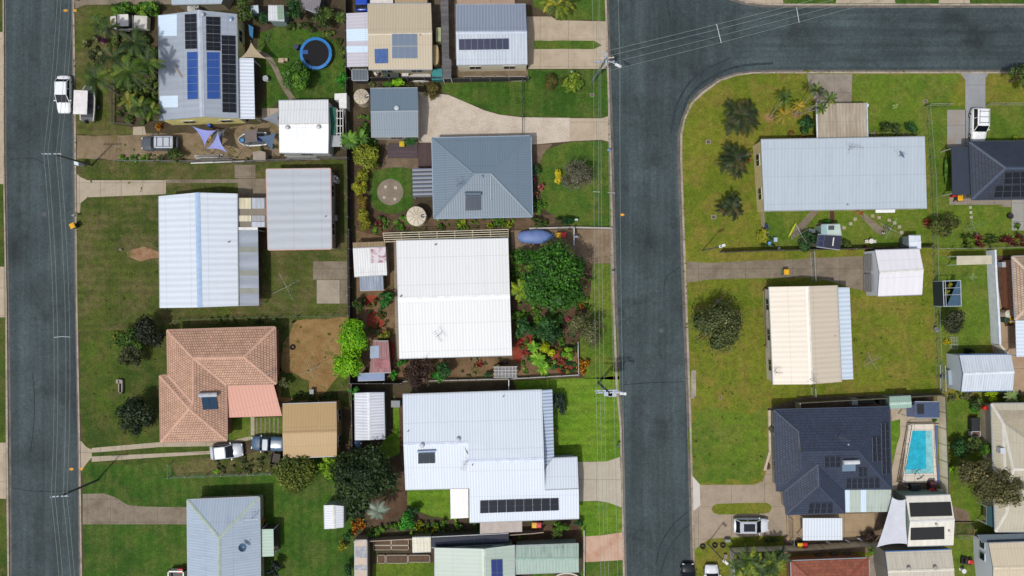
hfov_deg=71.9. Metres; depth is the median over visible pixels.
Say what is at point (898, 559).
shed
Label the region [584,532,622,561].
driveway
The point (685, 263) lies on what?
kerb weeds
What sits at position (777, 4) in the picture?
kerb
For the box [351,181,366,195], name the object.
bush
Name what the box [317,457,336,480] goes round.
tree
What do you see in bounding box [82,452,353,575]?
lawn
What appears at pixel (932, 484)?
pool equipment
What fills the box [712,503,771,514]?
lawn
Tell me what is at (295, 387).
lawn
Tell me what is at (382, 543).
garden bed
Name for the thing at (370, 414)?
shed
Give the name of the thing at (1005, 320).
wheelie bin
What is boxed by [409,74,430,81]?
dinghy
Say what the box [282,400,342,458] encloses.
garage
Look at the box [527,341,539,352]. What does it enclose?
tree fern
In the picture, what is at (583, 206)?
lawn
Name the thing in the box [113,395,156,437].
tree
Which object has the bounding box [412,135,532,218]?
house
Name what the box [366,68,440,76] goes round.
yard
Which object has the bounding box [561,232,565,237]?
wheelie bin
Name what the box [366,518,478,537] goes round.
ground cover
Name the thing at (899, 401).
shed
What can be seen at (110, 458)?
path
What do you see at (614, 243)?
gutter strip
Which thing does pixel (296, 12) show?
tree
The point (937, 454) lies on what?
fence
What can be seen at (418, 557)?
garden bed
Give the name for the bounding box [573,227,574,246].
fence
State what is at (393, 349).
garden soil
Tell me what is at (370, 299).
garden soil
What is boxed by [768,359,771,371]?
window
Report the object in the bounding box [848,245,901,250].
ground cover
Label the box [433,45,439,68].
slimline tank
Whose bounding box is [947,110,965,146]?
driveway
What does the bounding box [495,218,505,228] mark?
plant
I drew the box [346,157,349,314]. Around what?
fence
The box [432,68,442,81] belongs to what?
covered trailer
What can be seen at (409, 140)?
potted palm
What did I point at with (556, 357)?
garden soil
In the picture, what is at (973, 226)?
clothesline
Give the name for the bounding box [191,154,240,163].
timber pile
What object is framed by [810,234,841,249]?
shed
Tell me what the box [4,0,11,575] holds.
gutter strip
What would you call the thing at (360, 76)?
shed
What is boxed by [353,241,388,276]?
shed
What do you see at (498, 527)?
awning
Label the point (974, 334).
lawn
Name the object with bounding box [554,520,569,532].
bush
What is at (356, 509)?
tree
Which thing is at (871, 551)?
bush
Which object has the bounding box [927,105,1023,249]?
lawn
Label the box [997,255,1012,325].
garden soil
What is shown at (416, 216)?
water tank
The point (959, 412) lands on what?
lawn
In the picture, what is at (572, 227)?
retaining wall
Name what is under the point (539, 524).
wheelie bin
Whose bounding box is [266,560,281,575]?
bush
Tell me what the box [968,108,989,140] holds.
car
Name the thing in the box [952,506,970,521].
yard
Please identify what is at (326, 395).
ground cover
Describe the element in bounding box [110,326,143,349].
tree
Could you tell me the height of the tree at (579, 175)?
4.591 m
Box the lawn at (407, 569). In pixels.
[372,562,433,575]
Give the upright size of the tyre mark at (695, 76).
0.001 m
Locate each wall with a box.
[529,227,611,228]
[986,250,1000,344]
[992,344,1008,353]
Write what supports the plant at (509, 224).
on the yard at (518, 223)
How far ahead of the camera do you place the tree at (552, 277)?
83.36 m
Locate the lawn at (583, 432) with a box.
[513,376,619,461]
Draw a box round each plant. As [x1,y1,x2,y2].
[455,219,465,228]
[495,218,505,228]
[506,220,512,227]
[515,339,522,347]
[520,348,529,357]
[557,357,565,365]
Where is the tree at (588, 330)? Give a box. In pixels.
[568,310,605,348]
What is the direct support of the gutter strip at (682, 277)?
on the road at (646, 96)
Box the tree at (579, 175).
[558,158,593,192]
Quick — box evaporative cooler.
[997,447,1005,453]
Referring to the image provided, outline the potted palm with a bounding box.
[404,137,416,146]
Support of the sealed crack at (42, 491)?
on the road at (42, 354)
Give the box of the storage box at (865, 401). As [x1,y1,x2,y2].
[856,397,873,403]
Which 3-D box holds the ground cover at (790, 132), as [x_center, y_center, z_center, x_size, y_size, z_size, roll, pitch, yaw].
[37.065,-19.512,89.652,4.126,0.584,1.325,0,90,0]
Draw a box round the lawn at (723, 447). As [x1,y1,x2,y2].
[688,405,767,484]
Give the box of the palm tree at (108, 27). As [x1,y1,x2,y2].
[100,18,121,36]
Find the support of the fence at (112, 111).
on the terrain at (460, 384)
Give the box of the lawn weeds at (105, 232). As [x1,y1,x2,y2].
[84,164,158,309]
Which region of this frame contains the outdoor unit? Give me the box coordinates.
[391,400,400,406]
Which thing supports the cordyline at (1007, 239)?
on the lawn at (1006, 123)
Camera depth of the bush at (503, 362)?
89.12 m
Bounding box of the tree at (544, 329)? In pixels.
[535,316,563,343]
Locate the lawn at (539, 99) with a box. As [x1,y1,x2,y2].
[442,69,607,117]
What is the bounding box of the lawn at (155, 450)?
[92,446,209,456]
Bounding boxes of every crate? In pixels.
[278,58,284,63]
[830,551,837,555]
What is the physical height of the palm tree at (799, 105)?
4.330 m
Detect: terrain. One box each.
[0,0,6,575]
[74,0,620,575]
[682,73,1023,575]
[781,0,1023,3]
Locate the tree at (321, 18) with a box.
[311,5,335,27]
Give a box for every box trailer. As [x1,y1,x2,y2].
[133,15,150,32]
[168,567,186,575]
[270,452,282,465]
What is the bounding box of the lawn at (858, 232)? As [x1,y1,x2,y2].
[763,209,929,250]
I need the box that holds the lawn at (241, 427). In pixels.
[228,417,281,440]
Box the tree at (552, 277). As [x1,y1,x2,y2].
[518,237,597,315]
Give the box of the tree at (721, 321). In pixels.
[687,294,745,355]
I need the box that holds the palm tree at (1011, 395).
[1002,390,1017,402]
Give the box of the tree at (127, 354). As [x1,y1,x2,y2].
[117,341,143,366]
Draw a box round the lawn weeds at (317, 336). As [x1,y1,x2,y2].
[287,325,342,385]
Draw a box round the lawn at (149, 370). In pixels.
[79,321,278,464]
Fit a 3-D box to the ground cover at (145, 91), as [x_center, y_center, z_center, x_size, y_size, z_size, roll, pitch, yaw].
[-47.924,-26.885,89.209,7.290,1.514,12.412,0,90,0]
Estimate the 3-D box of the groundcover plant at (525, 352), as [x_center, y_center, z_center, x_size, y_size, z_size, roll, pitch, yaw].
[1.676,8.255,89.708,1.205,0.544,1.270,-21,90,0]
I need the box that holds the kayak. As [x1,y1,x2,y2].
[788,222,796,236]
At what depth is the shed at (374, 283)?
88.09 m
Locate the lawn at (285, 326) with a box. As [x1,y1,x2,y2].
[278,317,296,370]
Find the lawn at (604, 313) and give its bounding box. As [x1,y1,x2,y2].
[578,263,618,379]
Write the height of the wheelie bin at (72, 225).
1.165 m
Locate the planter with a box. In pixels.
[554,573,578,575]
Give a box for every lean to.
[330,135,345,149]
[354,534,369,575]
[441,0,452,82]
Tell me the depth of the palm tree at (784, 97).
83.94 m
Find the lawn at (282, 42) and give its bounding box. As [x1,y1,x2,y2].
[257,27,344,108]
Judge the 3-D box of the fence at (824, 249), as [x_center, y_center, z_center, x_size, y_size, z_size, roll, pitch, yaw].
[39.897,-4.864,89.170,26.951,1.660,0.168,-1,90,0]
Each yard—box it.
[77,120,279,159]
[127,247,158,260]
[258,227,266,247]
[258,248,261,306]
[276,317,348,409]
[331,170,341,248]
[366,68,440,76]
[368,392,406,527]
[382,140,417,168]
[390,214,554,229]
[432,0,457,74]
[458,65,527,77]
[513,525,582,544]
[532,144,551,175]
[767,393,937,554]
[869,555,875,575]
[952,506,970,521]
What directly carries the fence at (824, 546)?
on the yard at (880, 519)
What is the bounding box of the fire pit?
[1007,213,1013,218]
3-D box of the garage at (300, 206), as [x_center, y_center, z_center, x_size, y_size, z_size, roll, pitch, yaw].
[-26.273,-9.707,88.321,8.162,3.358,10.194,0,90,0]
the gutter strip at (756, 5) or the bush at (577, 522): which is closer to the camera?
the bush at (577, 522)
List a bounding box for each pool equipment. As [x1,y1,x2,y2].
[908,483,920,489]
[927,480,936,490]
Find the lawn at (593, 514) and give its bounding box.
[579,501,621,535]
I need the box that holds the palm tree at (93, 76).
[84,62,118,96]
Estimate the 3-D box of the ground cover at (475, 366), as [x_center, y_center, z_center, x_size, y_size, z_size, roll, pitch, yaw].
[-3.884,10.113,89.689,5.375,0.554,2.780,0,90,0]
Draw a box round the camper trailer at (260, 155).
[253,151,268,160]
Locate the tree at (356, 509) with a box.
[341,495,371,520]
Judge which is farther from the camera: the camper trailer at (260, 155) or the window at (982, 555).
the camper trailer at (260, 155)
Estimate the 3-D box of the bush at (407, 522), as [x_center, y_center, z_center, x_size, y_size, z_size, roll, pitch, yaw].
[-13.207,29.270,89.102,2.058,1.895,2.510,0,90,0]
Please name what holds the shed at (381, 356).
on the garden soil at (458, 365)
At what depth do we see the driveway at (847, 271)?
89.99 m
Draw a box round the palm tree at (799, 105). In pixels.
[792,101,805,112]
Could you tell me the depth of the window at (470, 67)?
88.23 m
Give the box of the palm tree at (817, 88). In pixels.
[794,81,823,113]
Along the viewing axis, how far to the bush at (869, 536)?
88.97 m
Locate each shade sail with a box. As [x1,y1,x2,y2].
[191,125,227,152]
[204,129,235,157]
[210,128,233,149]
[238,40,274,65]
[243,128,264,148]
[258,130,278,157]
[260,111,278,125]
[871,490,908,548]
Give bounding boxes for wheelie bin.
[69,222,78,228]
[399,141,404,146]
[532,521,536,527]
[537,521,541,527]
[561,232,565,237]
[781,269,788,274]
[795,540,802,547]
[799,540,807,547]
[953,195,962,201]
[1000,317,1009,322]
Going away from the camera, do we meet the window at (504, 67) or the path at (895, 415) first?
the window at (504, 67)
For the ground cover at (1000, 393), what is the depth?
89.62 m
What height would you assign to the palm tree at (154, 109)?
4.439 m
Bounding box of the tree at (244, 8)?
[235,0,253,20]
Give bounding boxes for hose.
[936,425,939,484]
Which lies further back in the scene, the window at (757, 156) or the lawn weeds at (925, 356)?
the lawn weeds at (925, 356)
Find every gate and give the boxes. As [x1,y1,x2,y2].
[788,515,794,545]
[810,251,816,281]
[939,364,945,391]
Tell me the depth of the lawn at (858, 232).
90.00 m
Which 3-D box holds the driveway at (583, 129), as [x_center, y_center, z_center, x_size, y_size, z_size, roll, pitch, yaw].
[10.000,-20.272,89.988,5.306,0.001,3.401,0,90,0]
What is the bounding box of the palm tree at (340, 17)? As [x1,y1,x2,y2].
[335,11,345,25]
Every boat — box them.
[73,85,99,123]
[238,132,267,145]
[518,229,555,243]
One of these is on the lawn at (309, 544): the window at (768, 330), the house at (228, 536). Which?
the house at (228, 536)
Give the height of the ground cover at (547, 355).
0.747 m
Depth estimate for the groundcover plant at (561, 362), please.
89.61 m
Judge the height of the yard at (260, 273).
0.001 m
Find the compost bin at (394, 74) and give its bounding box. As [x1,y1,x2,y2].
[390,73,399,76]
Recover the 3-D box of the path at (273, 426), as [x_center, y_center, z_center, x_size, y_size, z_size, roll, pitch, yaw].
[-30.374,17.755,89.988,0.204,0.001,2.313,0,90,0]
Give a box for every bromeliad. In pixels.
[155,123,162,130]
[350,518,365,534]
[414,520,427,532]
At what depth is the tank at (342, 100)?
88.10 m
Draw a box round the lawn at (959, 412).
[946,398,997,575]
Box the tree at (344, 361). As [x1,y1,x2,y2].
[331,347,364,378]
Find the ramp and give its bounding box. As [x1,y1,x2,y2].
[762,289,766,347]
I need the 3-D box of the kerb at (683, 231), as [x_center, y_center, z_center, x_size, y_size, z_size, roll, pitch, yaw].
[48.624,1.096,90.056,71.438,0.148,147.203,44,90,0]
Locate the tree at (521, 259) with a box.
[514,247,538,267]
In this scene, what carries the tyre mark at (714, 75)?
on the road at (646, 96)
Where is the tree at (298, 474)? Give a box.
[273,454,318,494]
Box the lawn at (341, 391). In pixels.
[320,375,349,408]
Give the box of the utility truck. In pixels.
[110,14,134,31]
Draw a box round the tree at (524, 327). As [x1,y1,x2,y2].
[515,317,533,337]
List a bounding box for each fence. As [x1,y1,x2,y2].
[110,84,133,124]
[114,156,349,162]
[167,463,272,478]
[173,315,348,320]
[345,0,348,157]
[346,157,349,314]
[347,77,528,81]
[348,229,402,383]
[351,384,354,452]
[353,529,543,542]
[402,341,578,381]
[522,79,522,134]
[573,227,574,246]
[719,246,937,252]
[729,540,878,553]
[729,548,734,575]
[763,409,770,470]
[793,393,946,403]
[897,423,912,486]
[908,422,939,424]
[925,103,953,105]
[925,104,942,388]
[935,247,1023,248]
[937,396,949,493]
[976,532,1023,534]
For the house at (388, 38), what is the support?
on the terrain at (460, 384)
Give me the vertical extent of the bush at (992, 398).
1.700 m
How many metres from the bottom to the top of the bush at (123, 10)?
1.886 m
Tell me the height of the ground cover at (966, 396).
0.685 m
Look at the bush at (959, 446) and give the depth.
88.18 m
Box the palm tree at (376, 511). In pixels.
[366,499,389,519]
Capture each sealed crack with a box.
[14,488,70,491]
[30,373,34,452]
[624,381,684,384]
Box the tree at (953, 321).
[941,308,964,334]
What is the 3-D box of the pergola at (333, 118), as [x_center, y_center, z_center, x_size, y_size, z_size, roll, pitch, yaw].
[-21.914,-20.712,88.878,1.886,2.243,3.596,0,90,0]
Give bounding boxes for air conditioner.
[998,262,1005,266]
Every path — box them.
[92,436,250,452]
[92,451,209,461]
[133,126,145,134]
[166,179,237,182]
[251,417,253,434]
[256,49,294,99]
[256,418,257,434]
[260,418,261,434]
[262,108,277,116]
[264,418,265,435]
[273,418,274,435]
[277,418,278,435]
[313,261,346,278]
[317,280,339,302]
[340,280,346,302]
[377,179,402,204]
[394,243,398,358]
[691,370,695,397]
[761,212,764,231]
[791,211,818,237]
[830,211,833,221]
[856,211,883,234]
[891,409,937,496]
[949,195,1010,206]
[1012,200,1023,229]
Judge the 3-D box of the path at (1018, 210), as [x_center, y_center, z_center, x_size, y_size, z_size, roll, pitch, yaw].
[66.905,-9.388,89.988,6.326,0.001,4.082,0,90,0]
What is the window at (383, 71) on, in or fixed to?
in the house at (388, 38)
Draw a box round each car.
[54,76,73,113]
[141,134,178,151]
[209,442,243,459]
[251,435,282,452]
[355,0,369,11]
[680,563,696,575]
[703,564,720,575]
[733,517,768,534]
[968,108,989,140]
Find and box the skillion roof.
[431,529,508,547]
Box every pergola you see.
[330,107,343,135]
[383,229,508,241]
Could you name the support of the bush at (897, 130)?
on the terrain at (909, 344)
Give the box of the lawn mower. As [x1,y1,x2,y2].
[960,556,973,564]
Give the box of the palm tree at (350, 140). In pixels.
[339,130,359,149]
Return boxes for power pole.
[41,153,92,165]
[50,479,98,497]
[591,50,620,82]
[595,382,625,396]
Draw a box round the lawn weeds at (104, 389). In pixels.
[87,331,159,434]
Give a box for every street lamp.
[702,244,725,250]
[707,543,728,564]
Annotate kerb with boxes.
[3,0,9,575]
[73,0,81,575]
[605,0,624,575]
[680,72,1020,566]
[739,0,1023,5]
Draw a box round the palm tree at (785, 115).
[770,106,792,124]
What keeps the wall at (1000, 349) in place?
on the driveway at (1008, 341)
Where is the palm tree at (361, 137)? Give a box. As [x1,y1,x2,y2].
[353,129,368,144]
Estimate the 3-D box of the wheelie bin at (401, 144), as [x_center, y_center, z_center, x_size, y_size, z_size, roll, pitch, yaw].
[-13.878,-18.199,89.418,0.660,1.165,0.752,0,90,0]
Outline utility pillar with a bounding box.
[74,161,84,166]
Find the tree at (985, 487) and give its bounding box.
[953,456,1005,504]
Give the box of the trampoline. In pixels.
[296,34,333,69]
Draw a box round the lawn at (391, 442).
[378,396,399,458]
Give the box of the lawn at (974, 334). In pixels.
[935,254,990,354]
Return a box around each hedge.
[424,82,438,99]
[530,217,547,227]
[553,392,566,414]
[556,217,574,225]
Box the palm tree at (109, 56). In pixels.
[99,44,128,71]
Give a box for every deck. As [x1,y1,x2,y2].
[262,525,278,548]
[388,144,417,157]
[418,143,431,167]
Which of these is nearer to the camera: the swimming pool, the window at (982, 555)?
the window at (982, 555)
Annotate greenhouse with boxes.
[932,280,961,306]
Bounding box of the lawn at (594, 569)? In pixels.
[532,560,622,575]
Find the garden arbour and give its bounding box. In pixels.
[493,365,516,377]
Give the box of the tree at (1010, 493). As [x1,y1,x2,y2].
[991,467,1023,507]
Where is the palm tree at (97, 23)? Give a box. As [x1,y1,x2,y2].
[90,13,107,35]
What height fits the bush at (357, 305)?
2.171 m
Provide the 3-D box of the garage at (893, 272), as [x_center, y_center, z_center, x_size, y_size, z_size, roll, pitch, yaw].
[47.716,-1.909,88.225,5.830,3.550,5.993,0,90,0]
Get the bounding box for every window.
[238,29,241,42]
[331,184,333,197]
[338,408,340,421]
[338,434,340,446]
[381,70,393,72]
[411,70,423,72]
[469,66,480,68]
[503,66,514,68]
[756,154,759,166]
[758,187,761,199]
[766,298,768,310]
[767,329,769,340]
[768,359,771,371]
[980,540,984,549]
[980,551,984,561]
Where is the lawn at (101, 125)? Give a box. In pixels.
[75,5,132,135]
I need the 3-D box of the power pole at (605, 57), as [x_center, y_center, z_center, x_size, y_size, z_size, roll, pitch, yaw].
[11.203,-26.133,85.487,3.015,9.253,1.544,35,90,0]
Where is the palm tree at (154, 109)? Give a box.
[144,102,163,121]
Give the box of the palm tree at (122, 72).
[110,53,156,91]
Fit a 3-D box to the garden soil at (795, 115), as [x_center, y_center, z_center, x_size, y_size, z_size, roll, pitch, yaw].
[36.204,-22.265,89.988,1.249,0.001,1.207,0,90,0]
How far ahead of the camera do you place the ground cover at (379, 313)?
89.49 m
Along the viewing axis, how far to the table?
89.28 m
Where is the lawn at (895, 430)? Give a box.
[891,419,899,461]
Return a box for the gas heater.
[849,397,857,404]
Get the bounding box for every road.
[6,0,78,575]
[609,0,1023,575]
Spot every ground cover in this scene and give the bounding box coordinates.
[82,34,105,68]
[106,31,158,124]
[111,0,159,16]
[118,153,149,163]
[208,315,297,324]
[213,451,280,476]
[241,11,344,67]
[245,127,274,159]
[291,391,336,401]
[354,100,381,165]
[357,297,387,335]
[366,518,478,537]
[368,80,439,87]
[372,215,416,234]
[437,218,514,229]
[460,357,501,377]
[509,249,590,341]
[514,320,578,372]
[515,334,576,376]
[533,191,546,214]
[760,237,777,249]
[788,130,816,137]
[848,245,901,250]
[869,130,921,136]
[947,392,976,402]
[998,390,1023,402]
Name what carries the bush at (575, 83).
on the lawn at (539, 99)
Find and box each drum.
[354,440,363,446]
[1000,310,1011,317]
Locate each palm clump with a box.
[539,0,573,18]
[714,191,743,220]
[715,142,752,180]
[721,98,760,137]
[728,543,767,575]
[757,545,791,575]
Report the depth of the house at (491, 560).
86.82 m
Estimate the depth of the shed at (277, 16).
87.83 m
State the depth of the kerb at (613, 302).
89.98 m
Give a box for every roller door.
[863,254,871,271]
[863,274,871,291]
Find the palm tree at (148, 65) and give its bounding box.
[131,45,165,76]
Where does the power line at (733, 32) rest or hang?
attached to the power pole at (605, 57)
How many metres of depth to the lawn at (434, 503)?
89.99 m
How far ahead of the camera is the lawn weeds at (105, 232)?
89.93 m
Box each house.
[158,10,261,124]
[158,192,266,307]
[159,326,282,442]
[171,0,233,10]
[186,495,278,575]
[346,3,433,74]
[396,238,511,358]
[403,389,578,522]
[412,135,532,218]
[434,539,514,575]
[456,4,526,70]
[753,136,926,212]
[763,285,852,384]
[771,406,891,514]
[786,553,869,575]
[941,140,1023,199]
[973,533,1023,575]
[980,402,1023,531]
[1001,256,1023,356]
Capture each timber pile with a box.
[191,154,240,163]
[284,155,319,159]
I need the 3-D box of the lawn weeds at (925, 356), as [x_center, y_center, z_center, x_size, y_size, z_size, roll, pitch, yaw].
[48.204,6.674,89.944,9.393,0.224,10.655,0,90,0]
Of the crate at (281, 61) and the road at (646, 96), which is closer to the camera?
the crate at (281, 61)
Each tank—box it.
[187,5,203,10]
[332,175,339,183]
[335,93,349,111]
[354,89,369,107]
[406,206,427,226]
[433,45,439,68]
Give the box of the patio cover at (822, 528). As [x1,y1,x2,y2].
[796,514,841,540]
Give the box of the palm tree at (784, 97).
[768,89,791,117]
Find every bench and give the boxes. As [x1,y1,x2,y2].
[865,239,875,243]
[946,370,951,384]
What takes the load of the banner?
on the terrain at (460, 384)
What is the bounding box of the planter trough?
[116,379,123,393]
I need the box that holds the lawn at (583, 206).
[539,141,610,226]
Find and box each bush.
[116,4,128,13]
[143,1,159,14]
[151,154,163,161]
[166,147,183,162]
[259,12,269,24]
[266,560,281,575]
[277,377,289,387]
[334,71,347,88]
[338,539,347,551]
[343,563,351,575]
[344,532,350,540]
[348,387,359,400]
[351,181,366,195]
[352,297,364,311]
[354,169,368,181]
[356,195,367,208]
[357,208,370,230]
[378,291,392,308]
[378,330,389,339]
[383,80,392,87]
[390,370,397,380]
[392,78,404,86]
[397,359,406,365]
[399,511,414,530]
[407,506,419,517]
[430,371,442,382]
[484,371,493,377]
[497,361,508,364]
[532,164,540,175]
[540,341,554,356]
[544,73,564,90]
[551,528,562,539]
[554,169,561,184]
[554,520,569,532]
[561,70,583,92]
[561,347,573,360]
[573,519,583,526]
[757,228,768,243]
[763,537,778,542]
[798,115,813,134]
[798,231,816,252]
[822,219,831,223]
[842,239,851,247]
[859,530,874,542]
[868,547,874,553]
[880,122,895,132]
[893,123,901,133]
[905,121,917,132]
[943,155,948,183]
[949,437,967,457]
[949,466,955,473]
[964,348,974,353]
[966,437,982,454]
[970,397,983,411]
[978,442,990,455]
[984,392,997,401]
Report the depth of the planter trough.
89.59 m
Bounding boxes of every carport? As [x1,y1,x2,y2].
[515,539,578,574]
[809,103,867,137]
[947,255,991,265]
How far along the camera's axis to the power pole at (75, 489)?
84.81 m
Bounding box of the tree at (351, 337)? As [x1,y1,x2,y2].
[335,318,368,351]
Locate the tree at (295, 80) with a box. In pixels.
[279,60,309,91]
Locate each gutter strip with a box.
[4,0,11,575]
[71,0,79,575]
[607,0,626,575]
[678,70,1008,562]
[730,0,1023,7]
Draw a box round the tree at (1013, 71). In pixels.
[1007,64,1023,88]
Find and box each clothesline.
[273,274,298,299]
[791,225,808,242]
[965,218,982,235]
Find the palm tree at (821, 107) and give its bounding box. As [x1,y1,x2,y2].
[797,102,827,114]
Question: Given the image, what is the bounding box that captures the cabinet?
[436,27,441,44]
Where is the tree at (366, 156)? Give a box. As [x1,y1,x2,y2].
[352,144,378,171]
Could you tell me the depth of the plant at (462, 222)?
89.45 m
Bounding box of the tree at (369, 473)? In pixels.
[328,443,401,504]
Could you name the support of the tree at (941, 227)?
on the terrain at (909, 344)
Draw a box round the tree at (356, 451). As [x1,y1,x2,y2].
[345,446,367,462]
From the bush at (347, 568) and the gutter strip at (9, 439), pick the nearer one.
the bush at (347, 568)
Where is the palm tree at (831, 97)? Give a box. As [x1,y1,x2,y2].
[796,90,836,113]
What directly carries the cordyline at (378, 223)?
on the garden soil at (373, 212)
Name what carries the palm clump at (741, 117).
on the terrain at (909, 344)
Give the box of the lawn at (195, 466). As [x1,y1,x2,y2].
[170,451,274,475]
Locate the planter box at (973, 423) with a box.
[967,417,979,430]
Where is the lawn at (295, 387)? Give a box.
[278,368,310,399]
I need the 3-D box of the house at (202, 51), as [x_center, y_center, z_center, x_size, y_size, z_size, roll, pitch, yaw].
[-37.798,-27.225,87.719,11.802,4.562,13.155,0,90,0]
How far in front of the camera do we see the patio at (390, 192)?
89.99 m
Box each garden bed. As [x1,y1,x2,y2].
[373,541,390,544]
[373,545,390,549]
[377,554,385,562]
[386,554,407,562]
[391,540,408,544]
[391,545,408,549]
[408,554,429,561]
[464,76,483,77]
[954,522,974,534]
[968,430,980,436]
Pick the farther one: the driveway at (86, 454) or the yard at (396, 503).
the yard at (396, 503)
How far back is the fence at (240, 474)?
89.21 m
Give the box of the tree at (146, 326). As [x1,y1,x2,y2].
[133,314,164,347]
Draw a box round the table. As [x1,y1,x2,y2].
[262,75,268,81]
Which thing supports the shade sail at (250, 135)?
on the yard at (110, 147)
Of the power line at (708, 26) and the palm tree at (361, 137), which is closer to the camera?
the power line at (708, 26)
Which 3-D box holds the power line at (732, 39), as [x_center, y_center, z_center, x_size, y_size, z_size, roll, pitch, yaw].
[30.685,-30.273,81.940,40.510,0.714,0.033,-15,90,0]
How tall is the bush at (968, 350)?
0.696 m
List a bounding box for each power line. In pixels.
[44,11,58,572]
[48,9,62,575]
[56,10,70,575]
[60,11,74,575]
[592,0,600,563]
[598,24,604,561]
[599,0,608,571]
[608,0,810,50]
[608,0,855,63]
[608,127,617,565]
[609,0,830,55]
[609,0,878,70]
[618,11,625,562]
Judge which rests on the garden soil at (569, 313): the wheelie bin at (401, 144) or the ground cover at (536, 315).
the ground cover at (536, 315)
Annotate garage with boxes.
[266,168,335,250]
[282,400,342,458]
[370,87,419,139]
[544,455,577,488]
[863,248,923,296]
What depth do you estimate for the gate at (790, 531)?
89.08 m
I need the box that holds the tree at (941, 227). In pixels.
[929,214,961,238]
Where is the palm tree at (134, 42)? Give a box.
[119,25,157,80]
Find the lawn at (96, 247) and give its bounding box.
[77,158,348,331]
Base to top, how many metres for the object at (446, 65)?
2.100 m
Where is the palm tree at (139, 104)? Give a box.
[129,96,158,119]
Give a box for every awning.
[480,521,521,533]
[976,501,993,527]
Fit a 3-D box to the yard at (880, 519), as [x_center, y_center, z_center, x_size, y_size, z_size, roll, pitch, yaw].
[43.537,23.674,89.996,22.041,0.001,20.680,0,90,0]
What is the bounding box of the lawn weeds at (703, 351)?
[693,299,762,472]
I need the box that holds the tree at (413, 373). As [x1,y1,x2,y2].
[402,358,434,389]
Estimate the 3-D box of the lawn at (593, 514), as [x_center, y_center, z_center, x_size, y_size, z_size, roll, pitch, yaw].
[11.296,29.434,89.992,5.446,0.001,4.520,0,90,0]
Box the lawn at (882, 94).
[852,74,959,136]
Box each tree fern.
[510,279,526,301]
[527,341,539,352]
[530,352,545,365]
[536,361,549,375]
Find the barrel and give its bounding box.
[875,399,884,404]
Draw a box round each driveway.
[0,32,2,183]
[0,267,4,316]
[0,443,5,498]
[74,0,171,7]
[77,174,165,212]
[80,441,91,470]
[83,493,186,523]
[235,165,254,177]
[238,179,265,196]
[418,92,569,144]
[456,0,514,3]
[511,229,610,262]
[527,17,606,68]
[570,116,608,140]
[578,457,620,506]
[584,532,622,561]
[686,256,864,289]
[693,454,786,548]
[693,477,699,510]
[745,0,782,2]
[807,74,851,102]
[836,0,894,2]
[939,0,969,2]
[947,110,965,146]
[961,73,987,145]
[992,256,1023,394]
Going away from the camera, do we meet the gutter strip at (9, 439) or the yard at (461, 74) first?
the yard at (461, 74)
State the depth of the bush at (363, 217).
88.38 m
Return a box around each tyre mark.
[655,511,687,564]
[659,525,688,575]
[666,0,713,40]
[670,57,730,133]
[679,62,772,124]
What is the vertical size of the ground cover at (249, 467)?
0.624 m
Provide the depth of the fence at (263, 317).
88.80 m
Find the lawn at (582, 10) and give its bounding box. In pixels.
[533,0,604,20]
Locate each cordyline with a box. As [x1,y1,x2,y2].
[97,35,107,43]
[374,219,384,229]
[475,360,483,367]
[532,178,544,196]
[576,359,589,374]
[923,219,931,226]
[961,233,974,249]
[973,233,984,248]
[983,234,999,244]
[997,234,1014,244]
[1011,232,1023,247]
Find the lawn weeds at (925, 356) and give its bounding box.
[853,299,926,381]
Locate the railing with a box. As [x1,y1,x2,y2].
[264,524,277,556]
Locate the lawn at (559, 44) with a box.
[534,40,601,48]
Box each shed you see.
[250,5,263,16]
[268,5,288,25]
[279,99,333,156]
[301,0,326,15]
[324,500,345,528]
[351,69,369,83]
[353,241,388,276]
[354,390,386,439]
[358,372,386,380]
[359,276,385,290]
[369,340,392,373]
[370,0,394,2]
[395,0,428,2]
[412,532,431,552]
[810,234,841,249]
[815,224,841,234]
[873,543,953,575]
[881,394,911,408]
[893,489,954,546]
[898,400,939,417]
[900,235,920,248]
[946,353,1014,391]
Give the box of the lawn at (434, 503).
[407,489,451,519]
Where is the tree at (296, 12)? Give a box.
[284,0,303,19]
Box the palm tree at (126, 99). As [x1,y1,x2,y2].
[118,91,138,110]
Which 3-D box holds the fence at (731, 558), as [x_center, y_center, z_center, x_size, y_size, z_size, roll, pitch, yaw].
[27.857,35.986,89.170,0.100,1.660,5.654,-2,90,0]
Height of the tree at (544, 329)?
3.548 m
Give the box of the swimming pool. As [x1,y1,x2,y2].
[901,424,936,482]
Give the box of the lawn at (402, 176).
[369,167,412,213]
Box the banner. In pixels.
[248,25,252,37]
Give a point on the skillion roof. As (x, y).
(456, 538)
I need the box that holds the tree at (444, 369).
[435,361,451,379]
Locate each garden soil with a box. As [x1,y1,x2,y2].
[356,160,395,236]
[356,230,577,379]
[364,295,379,307]
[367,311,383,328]
[391,341,394,361]
[511,255,592,350]
[512,335,534,362]
[554,345,574,373]
[764,113,772,122]
[791,110,799,117]
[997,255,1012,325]
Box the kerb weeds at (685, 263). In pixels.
[682,205,687,327]
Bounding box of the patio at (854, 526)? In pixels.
[787,513,874,541]
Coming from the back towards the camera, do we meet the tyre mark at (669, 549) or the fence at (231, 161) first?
the tyre mark at (669, 549)
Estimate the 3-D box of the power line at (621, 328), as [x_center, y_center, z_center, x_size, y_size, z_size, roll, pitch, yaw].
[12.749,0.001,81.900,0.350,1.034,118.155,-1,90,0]

